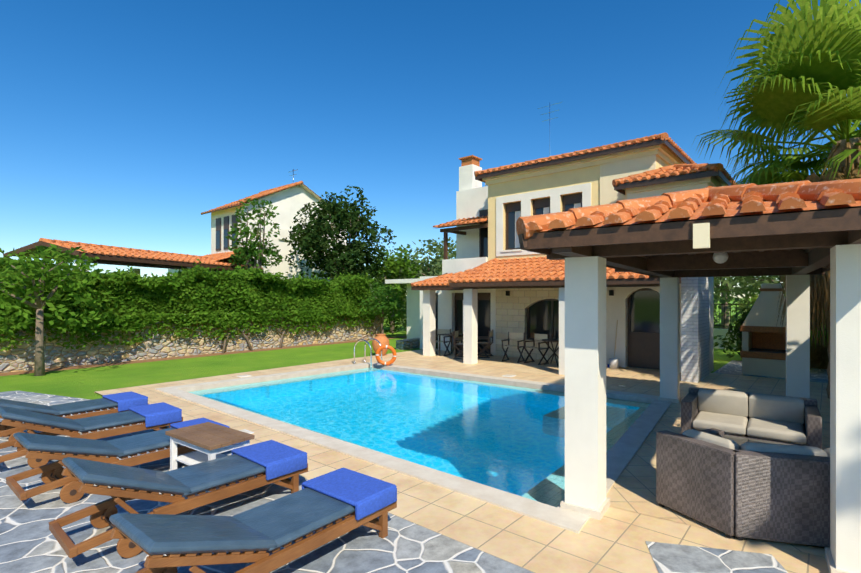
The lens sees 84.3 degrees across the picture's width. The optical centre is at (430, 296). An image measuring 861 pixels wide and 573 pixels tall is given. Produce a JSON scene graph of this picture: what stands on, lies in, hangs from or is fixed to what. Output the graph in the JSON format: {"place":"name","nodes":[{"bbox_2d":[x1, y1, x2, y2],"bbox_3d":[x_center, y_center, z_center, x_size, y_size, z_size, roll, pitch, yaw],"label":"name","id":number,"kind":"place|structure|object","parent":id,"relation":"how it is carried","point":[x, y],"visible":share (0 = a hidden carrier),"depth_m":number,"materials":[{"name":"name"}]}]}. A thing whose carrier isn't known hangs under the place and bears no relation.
{"place":"outdoors","nodes":[
{"label":"outdoors","id":0,"kind":"place"},
{"bbox_2d":[168,169,346,280],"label":"neighbour house","id":1,"kind":"structure","parent":0,"point":[290,200],"depth_m":26.57,"materials":[{"name":"white paint"}]},
{"bbox_2d":[0,298,825,399],"bbox_3d":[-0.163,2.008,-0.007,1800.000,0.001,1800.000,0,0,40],"label":"ground","id":2,"kind":"structure","parent":0,"point":[84,383],"depth_m":13.31,"materials":[{"name":"green plant"}]},
{"bbox_2d":[0,244,117,375],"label":"lawn tree","id":3,"kind":"object","parent":2,"relation":"on","point":[41,284],"visible":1,"depth_m":12.02,"materials":[{"name":"green plant"}]},
{"bbox_2d":[3,238,263,314],"bbox_3d":[-11.697,0.018,20.635,3.516,3.979,9.890,0,0,16],"label":"neighbour carport","id":4,"kind":"object","parent":2,"relation":"on","point":[112,255],"visible":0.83,"depth_m":17.86,"materials":[{"name":"tile"}]},
{"bbox_2d":[0,336,406,375],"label":"soil strip","id":5,"kind":"object","parent":2,"relation":"on","point":[115,363],"visible":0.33,"depth_m":15.44,"materials":[{"name":"brown soil"}]},
{"bbox_2d":[212,313,289,352],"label":"vine stems","id":6,"kind":"object","parent":5,"relation":"on","point":[248,342],"visible":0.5,"depth_m":17.64,"materials":[{"name":"brown plant"}]},
{"bbox_2d":[0,314,419,372],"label":"stone wall","id":7,"kind":"structure","parent":2,"relation":"on","point":[22,357],"depth_m":15.68,"materials":[{"name":"beige stone"}]},
{"bbox_2d":[0,253,376,350],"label":"hedge","id":8,"kind":"object","parent":7,"relation":"on","point":[223,298],"visible":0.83,"depth_m":16.43,"materials":[{"name":"green plant"}]},
{"bbox_2d":[359,282,406,338],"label":"tree","id":9,"kind":"object","parent":7,"relation":"on","point":[383,307],"visible":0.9,"depth_m":22.29,"materials":[{"name":"green plant"}]},
{"bbox_2d":[225,198,282,269],"bbox_3d":[-8.117,-1.287,22.336,2.761,6.805,2.280,0,0,18],"label":"tree","id":10,"kind":"object","parent":2,"relation":"on","point":[245,254],"visible":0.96,"depth_m":22.14,"materials":[{"name":"green plant"}]},
{"bbox_2d":[282,185,396,282],"bbox_3d":[-4.960,-1.956,24.944,5.427,8.142,5.383,0,0,-38],"label":"tree","id":11,"kind":"object","parent":2,"relation":"on","point":[312,242],"visible":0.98,"depth_m":24.01,"materials":[{"name":"green plant"}]},
{"bbox_2d":[350,257,404,320],"bbox_3d":[-5.979,-0.054,36.539,8.816,7.363,8.763,0,0,-11],"label":"tree","id":12,"kind":"object","parent":2,"relation":"on","point":[371,278],"visible":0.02,"depth_m":35.21,"materials":[{"name":"green plant"}]},
{"bbox_2d":[366,244,420,332],"bbox_3d":[-2.156,-0.327,26.525,3.814,4.892,4.015,0,0,40],"label":"tree","id":13,"kind":"object","parent":2,"relation":"on","point":[395,267],"visible":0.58,"depth_m":25.89,"materials":[{"name":"green plant"}]},
{"bbox_2d":[373,252,423,317],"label":"tree","id":14,"kind":"object","parent":2,"relation":"on","point":[392,277],"depth_m":44.20,"materials":[{"name":"green plant"}]},
{"bbox_2d":[0,360,827,572],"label":"slate paving","id":15,"kind":"structure","parent":2,"relation":"on","point":[29,543],"depth_m":3.75,"materials":[{"name":"grey stone"}]},
{"bbox_2d":[0,391,147,440],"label":"sun lounger","id":16,"kind":"object","parent":15,"relation":"on","point":[122,402],"visible":0.58,"depth_m":6.98,"materials":[{"name":"blue fabric"}]},
{"bbox_2d":[0,402,182,467],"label":"sun lounger","id":17,"kind":"object","parent":15,"relation":"on","point":[158,416],"visible":0.75,"depth_m":6.00,"materials":[{"name":"blue fabric"}]},
{"bbox_2d":[6,417,229,502],"bbox_3d":[-3.321,1.665,5.263,0.744,0.625,1.989,0,0,40],"label":"sun lounger","id":18,"kind":"object","parent":15,"relation":"on","point":[50,447],"visible":0.69,"depth_m":4.85,"materials":[{"name":"blue fabric"}]},
{"bbox_2d":[49,440,307,557],"bbox_3d":[-2.144,1.634,4.315,0.750,0.686,1.994,0,0,40],"label":"sun lounger","id":19,"kind":"object","parent":15,"relation":"on","point":[271,461],"visible":0.98,"depth_m":4.03,"materials":[{"name":"blue fabric"}]},
{"bbox_2d":[165,422,254,491],"bbox_3d":[-2.397,1.728,5.156,0.920,0.500,0.494,0,0,36],"label":"side table","id":20,"kind":"object","parent":15,"relation":"on","point":[208,441],"visible":0.83,"depth_m":5.10,"materials":[{"name":"paint"}]},
{"bbox_2d":[109,467,396,572],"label":"sun lounger","id":21,"kind":"object","parent":15,"relation":"on","point":[318,503],"visible":1,"depth_m":3.25,"materials":[{"name":"blue fabric"}]},
{"bbox_2d":[740,284,785,377],"bbox_3d":[8.646,0.838,12.085,1.210,2.340,0.810,0,0,40],"label":"barbecue","id":22,"kind":"object","parent":15,"relation":"on","point":[763,352],"visible":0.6,"depth_m":12.00,"materials":[{"name":"brick"}]},
{"bbox_2d":[381,235,455,331],"bbox_3d":[0.414,-0.659,27.113,6.131,5.653,6.258,0,0,40],"label":"tree","id":23,"kind":"object","parent":2,"relation":"on","point":[435,266],"visible":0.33,"depth_m":26.21,"materials":[{"name":"green plant"}]},
{"bbox_2d":[387,251,454,323],"bbox_3d":[0.589,-0.276,34.414,7.162,6.270,8.661,0,0,40],"label":"tree","id":24,"kind":"object","parent":2,"relation":"on","point":[423,275],"visible":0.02,"depth_m":33.94,"materials":[{"name":"green plant"}]},
{"bbox_2d":[94,349,829,572],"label":"pool deck","id":25,"kind":"structure","parent":2,"relation":"on","point":[613,539],"depth_m":4.38,"materials":[{"name":"tile"}]},
{"bbox_2d":[353,338,381,368],"bbox_3d":[-1.837,2.072,13.966,0.803,1.671,0.510,0,0,40],"label":"pool ladder","id":26,"kind":"object","parent":25,"relation":"on","point":[365,351],"visible":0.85,"depth_m":13.94,"materials":[{"name":"silver metal"}]},
{"bbox_2d":[372,334,389,355],"bbox_3d":[-1.675,1.618,16.009,0.600,0.720,0.600,0,0,40],"label":"terracotta urn","id":27,"kind":"object","parent":25,"relation":"on","point":[382,339],"visible":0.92,"depth_m":15.82,"materials":[{"name":"orange ceramic"}]},
{"bbox_2d":[375,345,396,365],"bbox_3d":[-1.260,1.658,13.469,0.600,0.596,0.147,0,0,-1],"label":"life ring","id":28,"kind":"object","parent":25,"relation":"on","point":[391,361],"visible":1,"depth_m":13.44,"materials":[{"name":"orange plastic"}]},
{"bbox_2d":[237,374,623,433],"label":"pool fittings","id":29,"kind":"object","parent":25,"relation":"on","point":[251,432],"visible":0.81,"depth_m":11.72,"materials":[{"name":"paint"}]},
{"bbox_2d":[436,328,548,364],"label":"outdoor chairs","id":30,"kind":"object","parent":25,"relation":"on","point":[539,337],"visible":0.75,"depth_m":14.88,"materials":[{"name":"fabric"}]},
{"bbox_2d":[438,333,558,365],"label":"porch tables","id":31,"kind":"object","parent":25,"relation":"on","point":[545,340],"visible":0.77,"depth_m":13.94,"materials":[{"name":"black metal"}]},
{"bbox_2d":[607,320,618,368],"bbox_3d":[5.088,1.317,13.220,0.283,1.321,0.409,0,0,12],"label":"shovel","id":32,"kind":"object","parent":25,"relation":"on","point":[613,363],"visible":1,"depth_m":13.09,"materials":[{"name":"paint"}]},
{"bbox_2d":[606,396,829,556],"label":"pergola floor","id":33,"kind":"structure","parent":25,"relation":"on","point":[633,488],"depth_m":4.97,"materials":[{"name":"tile"}]},
{"bbox_2d":[516,178,860,572],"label":"pergola","id":34,"kind":"object","parent":33,"relation":"on","point":[797,233],"visible":1,"depth_m":3.96,"materials":[{"name":"white paint"}]},
{"bbox_2d":[656,428,739,537],"bbox_3d":[2.665,1.606,4.355,0.840,0.736,0.744,0,0,-25],"label":"rattan armchair","id":35,"kind":"object","parent":33,"relation":"on","point":[695,474],"visible":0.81,"depth_m":4.14,"materials":[{"name":"wicker"}]},
{"bbox_2d":[681,387,821,448],"bbox_3d":[4.004,1.606,6.003,1.424,0.736,0.840,0,0,36],"label":"rattan sofa","id":36,"kind":"object","parent":33,"relation":"on","point":[781,419],"visible":0.6,"depth_m":5.91,"materials":[{"name":"fabric"}]},
{"bbox_2d":[724,435,791,444],"bbox_3d":[3.573,1.786,5.148,0.940,0.315,0.640,0,0,35],"label":"rattan coffee table","id":37,"kind":"object","parent":33,"relation":"on","point":[739,440],"visible":0.02,"depth_m":5.39,"materials":[{"name":"wicker"}]},
{"bbox_2d":[713,434,829,546],"bbox_3d":[3.276,1.606,4.062,1.474,0.736,0.840,0,0,15],"label":"wicker armchair","id":38,"kind":"object","parent":33,"relation":"on","point":[782,492],"visible":0.58,"depth_m":3.77,"materials":[{"name":"wicker"}]},
{"bbox_2d":[696,0,860,398],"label":"palm","id":39,"kind":"object","parent":25,"relation":"on","point":[808,78],"visible":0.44,"depth_m":8.73,"materials":[{"name":"green plant"}]},
{"bbox_2d":[385,102,735,382],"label":"house","id":40,"kind":"structure","parent":2,"relation":"on","point":[497,280],"depth_m":14.17,"materials":[{"name":"white paint"}]},
{"bbox_2d":[714,302,754,357],"bbox_3d":[9.907,1.124,14.620,2.105,1.968,1.862,0,0,40],"label":"dark bush","id":41,"kind":"object","parent":2,"relation":"on","point":[733,335],"visible":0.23,"depth_m":14.61,"materials":[{"name":"green plant"}]},
{"bbox_2d":[714,276,784,328],"bbox_3d":[13.214,-0.370,21.032,7.037,6.326,7.088,0,0,40],"label":"tree","id":42,"kind":"object","parent":2,"relation":"on","point":[721,307],"visible":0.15,"depth_m":20.70,"materials":[{"name":"green plant"}]},
{"bbox_2d":[714,275,785,330],"bbox_3d":[12.464,-0.359,15.902,5.742,4.942,5.968,0,0,40],"label":"tree","id":43,"kind":"object","parent":2,"relation":"on","point":[755,284],"visible":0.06,"depth_m":16.65,"materials":[{"name":"green plant"}]},
{"bbox_2d":[714,303,825,348],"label":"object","id":44,"kind":"object","parent":2,"relation":"on","point":[722,332],"visible":0.19,"depth_m":18.45,"materials":[{"name":"green paint"}]},
{"bbox_2d":[742,292,828,368],"bbox_3d":[10.844,1.111,13.523,3.391,3.348,3.475,0,0,40],"label":"hedge","id":45,"kind":"object","parent":2,"relation":"on","point":[821,361],"visible":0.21,"depth_m":13.08,"materials":[{"name":"plant"}]},
{"bbox_2d":[155,362,671,533],"bbox_3d":[-0.361,2.058,9.397,9.421,0.200,6.266,0,0,40],"label":"pool coping","id":46,"kind":"object","parent":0,"point":[623,450],"visible":0.68,"depth_m":6.52,"materials":[{"name":"beige stone"}]},
{"bbox_2d":[0,0,860,297],"label":"sky","id":47,"kind":"structure","parent":0,"point":[123,123],"materials":[{"name":"blue"}]},
{"bbox_3d":[-0.367,2.808,9.398,8.760,1.300,5.650,0,0,40],"label":"pool","id":48,"kind":"object","parent":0,"visible":0},
{"bbox_2d":[188,367,650,506],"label":"pool water","id":49,"kind":"structure","parent":48,"relation":"in","point":[508,438],"depth_m":8.11,"materials":[{"name":"blue liquid"}]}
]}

